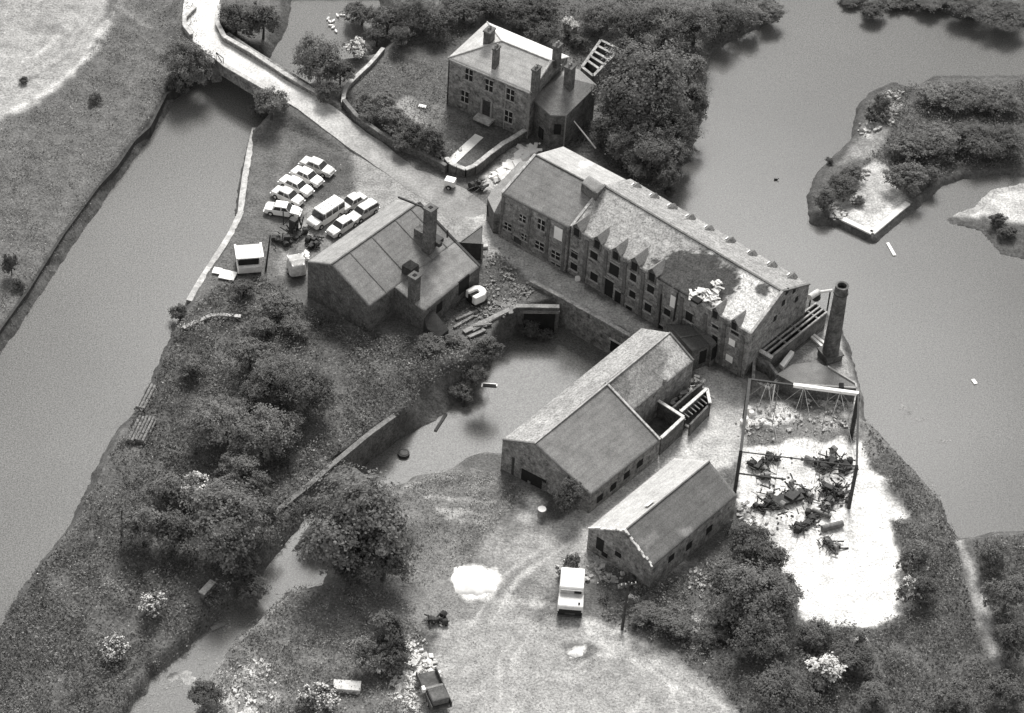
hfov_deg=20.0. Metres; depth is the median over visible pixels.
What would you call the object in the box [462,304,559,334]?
quay wall
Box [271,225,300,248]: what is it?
scrap machine
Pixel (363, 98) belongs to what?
bush
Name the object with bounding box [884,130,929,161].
bush
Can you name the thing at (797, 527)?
wrecked machine
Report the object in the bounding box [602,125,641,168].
tree
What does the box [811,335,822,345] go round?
white girder
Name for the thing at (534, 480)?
doorway
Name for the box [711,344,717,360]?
door
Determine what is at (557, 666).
grass
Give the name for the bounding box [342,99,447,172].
roadside wall
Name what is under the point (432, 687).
pickup truck
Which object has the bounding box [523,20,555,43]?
tree
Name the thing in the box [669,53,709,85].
tree
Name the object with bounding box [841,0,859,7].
bush
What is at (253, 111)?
tree
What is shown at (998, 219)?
bush
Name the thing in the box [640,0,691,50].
tree
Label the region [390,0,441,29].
tree
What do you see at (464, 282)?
door
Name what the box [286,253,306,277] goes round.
covered trailer
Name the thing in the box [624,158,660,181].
tree
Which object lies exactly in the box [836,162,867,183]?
bush
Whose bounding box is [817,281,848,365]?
factory chimney
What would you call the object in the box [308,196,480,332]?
canal hall
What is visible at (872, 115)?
bush
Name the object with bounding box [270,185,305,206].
parked car
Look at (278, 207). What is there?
parked car
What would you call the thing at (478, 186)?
burnt engine
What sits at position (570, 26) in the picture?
tree
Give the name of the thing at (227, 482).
tree
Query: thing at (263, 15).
tree
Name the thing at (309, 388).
tree
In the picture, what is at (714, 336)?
window
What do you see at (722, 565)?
tree
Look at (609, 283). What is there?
door
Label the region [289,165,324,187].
parked car
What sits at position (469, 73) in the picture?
window
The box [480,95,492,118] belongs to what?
door
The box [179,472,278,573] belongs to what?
tree
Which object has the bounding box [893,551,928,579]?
elder bush
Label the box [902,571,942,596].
tree
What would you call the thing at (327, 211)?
passenger van
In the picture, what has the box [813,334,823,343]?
white girder
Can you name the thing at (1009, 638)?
tree
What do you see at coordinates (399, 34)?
tree
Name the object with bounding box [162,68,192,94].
tree
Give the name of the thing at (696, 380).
rubble heap
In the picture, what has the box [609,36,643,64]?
tree
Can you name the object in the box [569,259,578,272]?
window
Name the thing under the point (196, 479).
tree
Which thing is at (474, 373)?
tree
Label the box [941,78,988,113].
bush
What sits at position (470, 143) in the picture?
path
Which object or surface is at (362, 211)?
parked car
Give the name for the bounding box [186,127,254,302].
canal wall
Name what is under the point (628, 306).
window
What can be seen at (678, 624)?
tree
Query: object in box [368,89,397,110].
bush
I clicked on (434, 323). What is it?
lean to shed
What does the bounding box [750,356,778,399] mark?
ruined lobby
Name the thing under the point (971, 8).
bush
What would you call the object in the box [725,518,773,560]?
tree
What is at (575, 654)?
ash heap
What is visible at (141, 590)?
undergrowth
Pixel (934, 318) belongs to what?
water
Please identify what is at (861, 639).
elder bush
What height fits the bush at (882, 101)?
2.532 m
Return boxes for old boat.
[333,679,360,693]
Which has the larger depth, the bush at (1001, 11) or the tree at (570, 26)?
the bush at (1001, 11)
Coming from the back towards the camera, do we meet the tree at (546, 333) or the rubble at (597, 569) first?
the tree at (546, 333)
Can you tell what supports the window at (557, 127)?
in the house annexe
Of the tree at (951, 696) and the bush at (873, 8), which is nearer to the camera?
the tree at (951, 696)
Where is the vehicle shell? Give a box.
[466,285,487,307]
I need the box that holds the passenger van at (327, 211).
[306,195,344,229]
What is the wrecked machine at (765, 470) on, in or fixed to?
on the ground at (48, 48)
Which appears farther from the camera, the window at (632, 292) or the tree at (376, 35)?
the tree at (376, 35)
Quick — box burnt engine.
[467,178,488,191]
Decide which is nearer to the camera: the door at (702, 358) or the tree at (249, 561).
the tree at (249, 561)
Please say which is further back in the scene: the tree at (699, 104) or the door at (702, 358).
the tree at (699, 104)
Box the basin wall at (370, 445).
[277,414,395,514]
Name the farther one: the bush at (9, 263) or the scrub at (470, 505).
the bush at (9, 263)
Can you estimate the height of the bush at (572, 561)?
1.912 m
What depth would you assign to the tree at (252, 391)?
299.10 m
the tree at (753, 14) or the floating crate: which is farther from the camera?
the tree at (753, 14)
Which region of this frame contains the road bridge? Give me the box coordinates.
[182,4,330,113]
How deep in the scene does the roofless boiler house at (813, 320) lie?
311.86 m
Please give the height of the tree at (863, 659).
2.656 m
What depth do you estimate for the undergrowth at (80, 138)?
332.72 m
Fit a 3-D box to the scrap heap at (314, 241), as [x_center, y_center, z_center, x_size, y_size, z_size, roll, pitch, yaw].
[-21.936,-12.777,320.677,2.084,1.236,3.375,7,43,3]
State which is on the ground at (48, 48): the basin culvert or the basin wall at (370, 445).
the basin wall at (370, 445)
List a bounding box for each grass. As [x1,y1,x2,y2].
[194,123,356,305]
[424,581,729,712]
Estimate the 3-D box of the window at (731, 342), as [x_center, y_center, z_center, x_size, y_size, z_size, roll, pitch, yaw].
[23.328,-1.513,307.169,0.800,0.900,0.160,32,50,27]
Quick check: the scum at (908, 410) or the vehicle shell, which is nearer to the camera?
the scum at (908, 410)
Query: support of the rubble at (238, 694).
on the ground at (48, 48)
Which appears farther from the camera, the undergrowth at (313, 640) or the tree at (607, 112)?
the tree at (607, 112)
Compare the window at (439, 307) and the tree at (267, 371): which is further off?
the window at (439, 307)
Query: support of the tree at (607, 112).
on the ground at (48, 48)
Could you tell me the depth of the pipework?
315.04 m
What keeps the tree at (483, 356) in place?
on the ground at (48, 48)
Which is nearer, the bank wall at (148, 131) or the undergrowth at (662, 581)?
the undergrowth at (662, 581)
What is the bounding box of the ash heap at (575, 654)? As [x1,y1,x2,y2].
[567,650,582,658]
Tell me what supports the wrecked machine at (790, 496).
on the ground at (48, 48)
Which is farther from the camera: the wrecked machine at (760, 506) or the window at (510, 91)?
the window at (510, 91)
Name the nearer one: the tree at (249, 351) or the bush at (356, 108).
the tree at (249, 351)
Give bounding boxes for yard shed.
[459,225,483,260]
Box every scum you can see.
[133,617,239,712]
[899,402,951,498]
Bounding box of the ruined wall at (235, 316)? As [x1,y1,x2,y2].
[182,313,240,330]
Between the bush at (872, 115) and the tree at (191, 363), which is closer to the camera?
the tree at (191, 363)
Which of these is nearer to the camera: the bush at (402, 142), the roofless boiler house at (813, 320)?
the roofless boiler house at (813, 320)
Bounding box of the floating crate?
[481,382,496,387]
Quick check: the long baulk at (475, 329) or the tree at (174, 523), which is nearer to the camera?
the tree at (174, 523)
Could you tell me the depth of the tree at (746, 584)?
279.98 m
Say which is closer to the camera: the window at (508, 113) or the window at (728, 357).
the window at (728, 357)
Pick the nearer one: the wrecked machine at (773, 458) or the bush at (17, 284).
the wrecked machine at (773, 458)
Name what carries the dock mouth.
attached to the quay wall at (517, 308)
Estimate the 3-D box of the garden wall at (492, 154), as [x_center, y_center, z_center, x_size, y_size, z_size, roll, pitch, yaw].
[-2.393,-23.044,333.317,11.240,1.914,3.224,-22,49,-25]
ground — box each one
[0,0,1023,712]
[910,2,939,10]
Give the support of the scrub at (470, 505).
on the ground at (48, 48)
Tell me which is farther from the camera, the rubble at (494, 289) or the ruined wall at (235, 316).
the rubble at (494, 289)
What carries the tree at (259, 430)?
on the ground at (48, 48)
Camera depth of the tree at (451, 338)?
309.96 m
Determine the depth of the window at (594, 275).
317.26 m
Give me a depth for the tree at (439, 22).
347.95 m
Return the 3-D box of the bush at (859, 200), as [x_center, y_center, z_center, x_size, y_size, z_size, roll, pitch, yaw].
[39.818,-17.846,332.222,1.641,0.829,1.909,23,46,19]
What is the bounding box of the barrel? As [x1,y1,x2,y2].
[537,506,545,518]
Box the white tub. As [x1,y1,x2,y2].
[749,409,753,416]
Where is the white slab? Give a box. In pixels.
[779,350,793,369]
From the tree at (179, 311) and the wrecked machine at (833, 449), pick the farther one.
the tree at (179, 311)
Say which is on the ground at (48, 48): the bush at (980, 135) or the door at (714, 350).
the bush at (980, 135)
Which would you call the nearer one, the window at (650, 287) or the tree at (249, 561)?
the tree at (249, 561)
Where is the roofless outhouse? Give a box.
[648,383,713,454]
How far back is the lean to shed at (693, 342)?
308.91 m
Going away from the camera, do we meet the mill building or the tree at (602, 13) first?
the mill building
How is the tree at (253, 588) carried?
on the ground at (48, 48)
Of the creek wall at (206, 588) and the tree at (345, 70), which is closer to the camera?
the creek wall at (206, 588)
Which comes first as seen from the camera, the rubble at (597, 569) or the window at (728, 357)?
the rubble at (597, 569)
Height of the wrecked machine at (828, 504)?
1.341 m
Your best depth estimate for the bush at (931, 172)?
334.31 m
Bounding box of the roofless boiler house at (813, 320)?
[759,302,827,367]
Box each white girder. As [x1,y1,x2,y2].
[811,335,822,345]
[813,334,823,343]
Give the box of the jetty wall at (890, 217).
[839,201,909,234]
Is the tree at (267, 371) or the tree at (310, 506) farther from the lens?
the tree at (267, 371)
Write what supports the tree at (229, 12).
on the ground at (48, 48)
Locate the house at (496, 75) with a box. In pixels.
[446,21,568,138]
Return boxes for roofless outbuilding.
[581,39,618,86]
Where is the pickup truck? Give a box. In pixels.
[416,667,451,711]
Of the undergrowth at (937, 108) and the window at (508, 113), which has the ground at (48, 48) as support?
the undergrowth at (937, 108)
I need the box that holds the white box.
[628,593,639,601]
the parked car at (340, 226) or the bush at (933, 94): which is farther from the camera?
the bush at (933, 94)
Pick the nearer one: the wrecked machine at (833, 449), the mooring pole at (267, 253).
the wrecked machine at (833, 449)
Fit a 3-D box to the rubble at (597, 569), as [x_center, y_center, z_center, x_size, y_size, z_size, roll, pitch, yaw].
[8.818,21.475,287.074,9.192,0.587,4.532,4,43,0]
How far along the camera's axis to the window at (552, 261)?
320.06 m
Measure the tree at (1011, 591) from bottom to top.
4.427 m
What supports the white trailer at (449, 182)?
on the road
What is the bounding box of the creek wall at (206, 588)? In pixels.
[199,579,215,597]
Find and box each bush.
[0,253,19,274]
[11,278,25,291]
[18,76,28,83]
[88,91,103,104]
[97,633,130,662]
[138,590,166,617]
[186,675,225,707]
[293,681,340,712]
[347,103,364,116]
[349,634,385,675]
[354,91,372,105]
[357,101,382,123]
[364,609,414,651]
[364,650,390,673]
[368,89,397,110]
[372,105,412,133]
[380,642,410,674]
[391,133,415,150]
[401,121,426,149]
[414,122,446,151]
[427,144,446,159]
[563,553,580,567]
[621,573,636,585]
[797,652,847,693]
[812,188,838,209]
[824,173,862,201]
[825,157,833,163]
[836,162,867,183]
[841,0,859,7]
[851,195,865,205]
[853,631,867,645]
[859,0,889,18]
[864,107,880,121]
[869,93,891,115]
[880,161,930,192]
[884,0,920,11]
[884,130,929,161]
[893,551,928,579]
[894,575,924,603]
[907,121,964,161]
[914,0,948,12]
[914,80,955,109]
[918,165,941,183]
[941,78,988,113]
[944,0,987,21]
[949,117,995,158]
[976,81,1023,118]
[979,0,1023,31]
[982,123,1023,160]
[987,213,1008,226]
[995,223,1017,238]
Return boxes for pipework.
[807,289,832,310]
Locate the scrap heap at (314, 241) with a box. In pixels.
[304,233,323,252]
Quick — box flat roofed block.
[776,362,856,401]
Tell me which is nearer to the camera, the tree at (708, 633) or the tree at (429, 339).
the tree at (708, 633)
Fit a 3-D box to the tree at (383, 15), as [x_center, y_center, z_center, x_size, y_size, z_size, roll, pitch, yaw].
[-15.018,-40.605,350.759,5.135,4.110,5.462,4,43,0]
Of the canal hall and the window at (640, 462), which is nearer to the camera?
the window at (640, 462)
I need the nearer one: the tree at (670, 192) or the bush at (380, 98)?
the tree at (670, 192)
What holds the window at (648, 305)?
in the mill building
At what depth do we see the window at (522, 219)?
319.36 m
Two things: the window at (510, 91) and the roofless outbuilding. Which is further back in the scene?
the roofless outbuilding
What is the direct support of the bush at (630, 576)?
on the ground at (48, 48)
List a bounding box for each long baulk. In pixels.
[453,315,474,328]
[455,309,477,320]
[473,312,508,331]
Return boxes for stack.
[125,415,156,444]
[134,383,157,411]
[467,298,516,337]
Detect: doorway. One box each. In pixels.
[521,468,545,490]
[596,537,603,551]
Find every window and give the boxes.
[436,301,442,313]
[460,88,469,104]
[464,67,473,82]
[484,77,493,93]
[503,219,512,232]
[504,108,513,124]
[505,86,515,102]
[518,212,526,224]
[519,231,527,242]
[533,238,544,252]
[536,216,545,232]
[538,126,543,139]
[549,247,560,262]
[550,259,560,266]
[554,124,560,134]
[554,226,562,241]
[569,247,578,261]
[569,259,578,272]
[588,248,598,262]
[588,269,598,284]
[597,493,602,502]
[607,259,620,279]
[610,481,616,491]
[624,470,629,479]
[625,302,632,310]
[627,287,636,300]
[628,270,637,283]
[637,459,642,467]
[642,299,652,314]
[645,281,655,295]
[662,305,671,318]
[668,552,674,562]
[670,295,675,307]
[683,308,693,324]
[686,540,692,550]
[706,524,712,534]
[710,321,719,331]
[711,332,718,343]
[725,354,732,362]
[728,338,734,346]
[729,328,739,338]
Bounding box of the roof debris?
[689,279,724,307]
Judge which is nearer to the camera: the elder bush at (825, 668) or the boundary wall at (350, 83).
the elder bush at (825, 668)
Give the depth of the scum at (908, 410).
307.75 m
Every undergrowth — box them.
[0,0,199,352]
[0,276,484,712]
[194,583,429,712]
[346,51,474,159]
[390,469,531,585]
[394,0,774,202]
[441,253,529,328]
[561,520,745,606]
[598,418,1023,712]
[745,394,859,444]
[817,79,1023,214]
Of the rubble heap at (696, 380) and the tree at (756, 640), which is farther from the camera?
the rubble heap at (696, 380)
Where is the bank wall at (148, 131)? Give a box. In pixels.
[0,71,206,333]
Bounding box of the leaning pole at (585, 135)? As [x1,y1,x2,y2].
[574,121,595,148]
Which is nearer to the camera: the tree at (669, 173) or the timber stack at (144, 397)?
the timber stack at (144, 397)
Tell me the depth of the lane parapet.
315.81 m
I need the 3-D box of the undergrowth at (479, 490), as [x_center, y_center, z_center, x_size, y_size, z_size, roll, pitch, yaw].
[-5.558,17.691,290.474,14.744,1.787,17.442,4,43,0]
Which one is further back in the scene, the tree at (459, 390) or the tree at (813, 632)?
the tree at (459, 390)
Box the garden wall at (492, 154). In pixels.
[444,128,526,177]
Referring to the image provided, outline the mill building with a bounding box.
[567,179,810,378]
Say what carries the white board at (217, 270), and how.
on the grass at (270, 195)
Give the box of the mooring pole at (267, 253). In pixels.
[265,235,270,270]
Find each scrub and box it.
[399,472,524,574]
[869,78,1023,192]
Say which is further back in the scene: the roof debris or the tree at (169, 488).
the roof debris
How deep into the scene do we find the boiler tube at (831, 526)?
293.00 m
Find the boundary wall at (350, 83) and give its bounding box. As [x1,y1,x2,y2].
[341,47,384,105]
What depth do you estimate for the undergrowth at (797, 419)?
304.29 m
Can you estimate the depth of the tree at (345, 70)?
339.89 m
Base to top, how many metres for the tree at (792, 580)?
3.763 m
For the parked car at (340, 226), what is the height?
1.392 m
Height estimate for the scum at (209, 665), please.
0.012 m
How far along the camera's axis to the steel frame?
297.21 m
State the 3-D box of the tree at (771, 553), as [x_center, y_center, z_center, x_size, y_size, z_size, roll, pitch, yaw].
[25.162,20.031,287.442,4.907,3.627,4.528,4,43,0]
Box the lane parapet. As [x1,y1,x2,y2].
[529,279,632,353]
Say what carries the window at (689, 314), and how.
in the mill building
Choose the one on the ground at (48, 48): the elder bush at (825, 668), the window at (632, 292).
the elder bush at (825, 668)
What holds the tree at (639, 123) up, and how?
on the ground at (48, 48)
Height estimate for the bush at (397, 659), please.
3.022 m
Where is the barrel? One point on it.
(541, 513)
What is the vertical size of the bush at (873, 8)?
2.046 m
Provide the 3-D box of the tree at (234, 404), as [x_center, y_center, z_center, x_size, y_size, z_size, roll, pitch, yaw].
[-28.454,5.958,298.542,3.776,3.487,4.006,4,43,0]
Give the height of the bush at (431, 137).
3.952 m
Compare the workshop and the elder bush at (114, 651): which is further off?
the workshop
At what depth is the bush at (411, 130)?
332.89 m
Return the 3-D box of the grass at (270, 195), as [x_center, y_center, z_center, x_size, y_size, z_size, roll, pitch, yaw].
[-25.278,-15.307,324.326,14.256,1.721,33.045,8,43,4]
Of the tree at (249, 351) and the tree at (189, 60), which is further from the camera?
the tree at (189, 60)
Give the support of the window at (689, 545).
in the workshop
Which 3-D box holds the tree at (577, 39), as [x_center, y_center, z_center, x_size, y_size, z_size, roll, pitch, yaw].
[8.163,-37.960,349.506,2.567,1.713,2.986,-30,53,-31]
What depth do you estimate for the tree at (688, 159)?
334.66 m
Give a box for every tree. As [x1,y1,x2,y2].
[116,501,162,545]
[143,471,188,508]
[153,505,199,550]
[158,34,214,87]
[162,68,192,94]
[168,302,186,321]
[173,471,211,508]
[174,353,208,376]
[175,395,248,448]
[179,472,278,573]
[202,473,239,497]
[214,445,261,479]
[217,0,258,37]
[223,402,301,457]
[224,397,251,424]
[226,335,278,369]
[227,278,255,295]
[230,549,263,576]
[234,470,270,495]
[234,571,271,607]
[236,378,271,411]
[241,352,303,404]
[244,0,282,39]
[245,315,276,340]
[248,103,266,117]
[250,496,284,531]
[251,86,289,119]
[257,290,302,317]
[270,358,340,417]
[275,411,305,447]
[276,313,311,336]
[290,30,345,81]
[294,464,415,578]
[298,493,334,525]
[312,79,342,102]
[322,58,356,87]
[327,558,371,594]
[338,521,424,591]
[340,0,374,24]
[340,36,372,58]
[361,27,389,46]
[367,4,404,33]
[387,25,415,48]
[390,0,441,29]
[413,332,445,355]
[417,6,457,40]
[439,0,483,20]
[445,333,464,344]
[447,380,473,403]
[459,364,489,386]
[464,334,504,368]
[478,0,505,17]
[499,0,535,18]
[505,14,532,29]
[515,319,541,337]
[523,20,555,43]
[529,0,563,23]
[534,328,553,341]
[551,477,586,513]
[561,16,579,36]
[569,33,593,48]
[579,0,625,31]
[587,37,697,125]
[589,117,612,146]
[595,86,641,129]
[600,102,668,152]
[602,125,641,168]
[608,5,654,43]
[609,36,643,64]
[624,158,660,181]
[627,127,691,169]
[629,600,661,625]
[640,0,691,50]
[647,101,705,154]
[651,604,699,638]
[656,160,684,190]
[665,186,678,197]
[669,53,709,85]
[673,140,697,166]
[674,82,713,124]
[675,0,717,45]
[694,619,731,649]
[699,593,756,627]
[702,0,746,34]
[712,558,808,641]
[713,554,750,581]
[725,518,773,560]
[726,610,800,662]
[732,5,765,24]
[739,659,822,712]
[744,538,790,571]
[754,0,789,23]
[762,569,804,597]
[794,616,834,651]
[831,639,877,674]
[858,679,894,710]
[897,535,941,575]
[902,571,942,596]
[930,678,971,711]
[973,536,1008,572]
[977,574,1023,614]
[980,668,1023,708]
[990,620,1023,662]
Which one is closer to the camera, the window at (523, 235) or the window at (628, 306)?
the window at (628, 306)
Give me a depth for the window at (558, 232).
317.11 m
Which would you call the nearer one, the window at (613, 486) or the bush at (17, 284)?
the window at (613, 486)
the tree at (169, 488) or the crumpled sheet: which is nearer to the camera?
the tree at (169, 488)
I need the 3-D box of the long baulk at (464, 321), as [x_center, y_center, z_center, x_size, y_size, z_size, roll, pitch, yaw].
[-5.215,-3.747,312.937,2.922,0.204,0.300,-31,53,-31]
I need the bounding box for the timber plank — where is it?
[434,413,446,431]
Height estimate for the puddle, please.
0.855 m
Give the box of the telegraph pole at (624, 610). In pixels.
[620,581,636,629]
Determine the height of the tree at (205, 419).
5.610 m
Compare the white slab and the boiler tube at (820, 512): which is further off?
the white slab
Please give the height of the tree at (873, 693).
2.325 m
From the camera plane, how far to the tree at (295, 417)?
295.45 m
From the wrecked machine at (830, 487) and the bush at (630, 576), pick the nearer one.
the bush at (630, 576)
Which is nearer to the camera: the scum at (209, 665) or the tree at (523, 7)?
the scum at (209, 665)
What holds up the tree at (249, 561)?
on the ground at (48, 48)
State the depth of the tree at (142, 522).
283.64 m
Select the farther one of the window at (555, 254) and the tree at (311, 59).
the tree at (311, 59)
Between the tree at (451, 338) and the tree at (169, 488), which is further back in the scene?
the tree at (451, 338)
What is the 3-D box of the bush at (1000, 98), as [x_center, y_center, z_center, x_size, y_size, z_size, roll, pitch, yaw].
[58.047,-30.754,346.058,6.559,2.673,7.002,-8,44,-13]
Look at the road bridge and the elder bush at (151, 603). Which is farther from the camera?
the road bridge
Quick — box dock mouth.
[520,310,559,334]
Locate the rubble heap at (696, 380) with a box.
[670,374,705,404]
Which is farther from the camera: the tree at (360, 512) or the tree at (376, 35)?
the tree at (376, 35)
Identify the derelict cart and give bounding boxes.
[422,610,449,628]
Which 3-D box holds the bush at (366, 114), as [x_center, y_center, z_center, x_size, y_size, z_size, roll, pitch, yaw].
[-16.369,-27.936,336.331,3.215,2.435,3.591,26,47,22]
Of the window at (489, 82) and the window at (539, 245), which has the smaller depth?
the window at (539, 245)
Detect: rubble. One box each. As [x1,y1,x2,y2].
[217,658,286,712]
[387,638,441,710]
[469,247,533,318]
[488,142,541,182]
[555,556,646,590]
[686,500,776,598]
[735,398,852,440]
[752,457,845,534]
[827,90,908,220]
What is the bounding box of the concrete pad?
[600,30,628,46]
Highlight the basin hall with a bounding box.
[501,328,693,513]
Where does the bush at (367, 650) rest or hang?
on the ground at (48, 48)
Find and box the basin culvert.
[609,337,620,351]
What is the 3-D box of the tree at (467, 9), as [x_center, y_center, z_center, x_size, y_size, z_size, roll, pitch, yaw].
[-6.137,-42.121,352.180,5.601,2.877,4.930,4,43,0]
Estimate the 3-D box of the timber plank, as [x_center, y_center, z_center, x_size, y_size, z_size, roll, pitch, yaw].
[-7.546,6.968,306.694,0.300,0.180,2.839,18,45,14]
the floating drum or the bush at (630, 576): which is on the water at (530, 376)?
the floating drum
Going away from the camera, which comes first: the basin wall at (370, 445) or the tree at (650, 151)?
the basin wall at (370, 445)
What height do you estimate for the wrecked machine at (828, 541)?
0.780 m
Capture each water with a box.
[0,0,1023,712]
[359,326,608,487]
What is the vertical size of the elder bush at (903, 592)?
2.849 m
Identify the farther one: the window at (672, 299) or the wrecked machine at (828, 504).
the window at (672, 299)
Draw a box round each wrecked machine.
[746,457,769,473]
[750,495,779,516]
[751,473,819,518]
[756,458,775,486]
[760,451,781,465]
[786,482,815,503]
[788,521,810,537]
[803,445,849,474]
[803,508,820,530]
[811,488,848,521]
[814,474,854,503]
[816,534,848,555]
[830,457,858,478]
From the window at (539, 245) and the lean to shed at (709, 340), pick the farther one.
the window at (539, 245)
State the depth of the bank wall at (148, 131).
327.39 m
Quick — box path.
[450,134,482,162]
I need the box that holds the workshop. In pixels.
[587,458,736,589]
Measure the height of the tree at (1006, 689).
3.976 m
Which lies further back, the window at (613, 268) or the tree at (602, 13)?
the tree at (602, 13)
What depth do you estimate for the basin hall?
296.45 m
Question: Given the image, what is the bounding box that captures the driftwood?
[886,242,895,255]
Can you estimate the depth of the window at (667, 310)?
311.81 m
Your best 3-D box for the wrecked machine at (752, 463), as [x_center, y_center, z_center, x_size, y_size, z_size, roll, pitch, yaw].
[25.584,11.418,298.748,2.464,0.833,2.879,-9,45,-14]
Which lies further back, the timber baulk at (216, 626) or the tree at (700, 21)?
the tree at (700, 21)
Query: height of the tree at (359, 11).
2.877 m
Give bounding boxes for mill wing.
[498,147,625,271]
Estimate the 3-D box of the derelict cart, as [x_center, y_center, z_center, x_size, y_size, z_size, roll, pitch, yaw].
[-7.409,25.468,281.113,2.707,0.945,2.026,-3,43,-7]
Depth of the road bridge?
340.50 m
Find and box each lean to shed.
[424,311,448,338]
[486,161,526,234]
[667,324,708,370]
[692,324,717,366]
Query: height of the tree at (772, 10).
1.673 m
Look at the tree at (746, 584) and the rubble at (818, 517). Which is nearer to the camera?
the tree at (746, 584)
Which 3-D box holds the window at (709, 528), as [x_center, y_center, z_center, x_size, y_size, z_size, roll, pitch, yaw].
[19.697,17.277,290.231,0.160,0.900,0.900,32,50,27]
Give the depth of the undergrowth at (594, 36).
350.90 m
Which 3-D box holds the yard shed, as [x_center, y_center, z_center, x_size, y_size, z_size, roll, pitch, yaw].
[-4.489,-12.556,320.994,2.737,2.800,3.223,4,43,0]
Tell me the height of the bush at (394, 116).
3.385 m
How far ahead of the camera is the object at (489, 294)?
316.56 m
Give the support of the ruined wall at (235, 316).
on the ground at (48, 48)
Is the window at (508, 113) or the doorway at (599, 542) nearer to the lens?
the doorway at (599, 542)
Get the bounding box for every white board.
[212,267,222,273]
[218,269,236,279]
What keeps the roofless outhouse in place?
on the ground at (48, 48)
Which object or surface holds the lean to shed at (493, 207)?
on the ground at (48, 48)
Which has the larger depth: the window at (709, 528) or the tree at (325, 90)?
the tree at (325, 90)
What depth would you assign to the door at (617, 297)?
316.02 m
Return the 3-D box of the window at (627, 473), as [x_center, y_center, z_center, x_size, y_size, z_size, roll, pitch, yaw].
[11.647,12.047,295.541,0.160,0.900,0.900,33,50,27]
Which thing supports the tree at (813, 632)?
on the ground at (48, 48)
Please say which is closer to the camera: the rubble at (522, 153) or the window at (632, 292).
the window at (632, 292)
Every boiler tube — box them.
[812,508,831,518]
[820,520,843,531]
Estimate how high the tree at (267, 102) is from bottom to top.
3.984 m
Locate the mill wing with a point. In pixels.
(560, 187)
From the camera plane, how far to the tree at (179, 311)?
311.71 m
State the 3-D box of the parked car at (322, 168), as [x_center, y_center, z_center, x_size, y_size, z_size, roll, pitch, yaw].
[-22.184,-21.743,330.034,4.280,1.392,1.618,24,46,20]
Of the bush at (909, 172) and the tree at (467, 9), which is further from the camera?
the tree at (467, 9)
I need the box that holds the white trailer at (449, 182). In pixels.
[444,176,456,189]
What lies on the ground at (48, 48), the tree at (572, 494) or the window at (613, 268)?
the tree at (572, 494)
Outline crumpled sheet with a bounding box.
[298,249,309,259]
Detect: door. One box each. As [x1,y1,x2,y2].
[458,274,469,295]
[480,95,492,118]
[512,233,521,244]
[604,276,614,297]
[614,287,624,303]
[698,349,706,363]
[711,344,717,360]
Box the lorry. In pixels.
[557,567,584,617]
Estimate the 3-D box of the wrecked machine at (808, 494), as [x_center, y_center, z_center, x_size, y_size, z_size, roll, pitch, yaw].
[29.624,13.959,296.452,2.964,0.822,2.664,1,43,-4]
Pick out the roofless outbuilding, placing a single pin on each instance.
(591, 68)
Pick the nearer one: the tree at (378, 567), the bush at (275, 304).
the tree at (378, 567)
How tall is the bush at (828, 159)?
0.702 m
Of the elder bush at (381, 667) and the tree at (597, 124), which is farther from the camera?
the tree at (597, 124)
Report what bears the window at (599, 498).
in the basin hall
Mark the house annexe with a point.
(564, 99)
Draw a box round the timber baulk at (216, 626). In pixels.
[210,622,223,630]
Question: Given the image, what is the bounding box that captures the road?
[182,0,486,218]
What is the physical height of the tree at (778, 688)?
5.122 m
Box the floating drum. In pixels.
[398,449,409,458]
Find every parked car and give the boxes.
[263,200,301,217]
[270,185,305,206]
[277,174,314,197]
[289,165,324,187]
[298,156,335,177]
[325,213,358,237]
[344,191,368,213]
[350,198,379,222]
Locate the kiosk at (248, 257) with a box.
[234,242,263,273]
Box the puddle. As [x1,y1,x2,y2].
[451,566,496,595]
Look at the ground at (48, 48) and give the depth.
297.81 m
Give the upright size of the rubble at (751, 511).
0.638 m
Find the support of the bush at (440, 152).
on the ground at (48, 48)
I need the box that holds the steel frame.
[733,378,859,508]
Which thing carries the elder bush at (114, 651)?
on the ground at (48, 48)
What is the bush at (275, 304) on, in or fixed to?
on the ground at (48, 48)
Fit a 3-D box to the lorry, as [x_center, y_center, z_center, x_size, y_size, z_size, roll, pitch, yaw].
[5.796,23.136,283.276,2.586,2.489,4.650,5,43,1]
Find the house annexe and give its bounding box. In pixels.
[532,61,595,148]
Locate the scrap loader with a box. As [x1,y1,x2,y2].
[280,211,314,244]
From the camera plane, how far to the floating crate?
311.23 m
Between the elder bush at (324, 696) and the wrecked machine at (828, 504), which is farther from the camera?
the wrecked machine at (828, 504)
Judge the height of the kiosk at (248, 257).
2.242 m

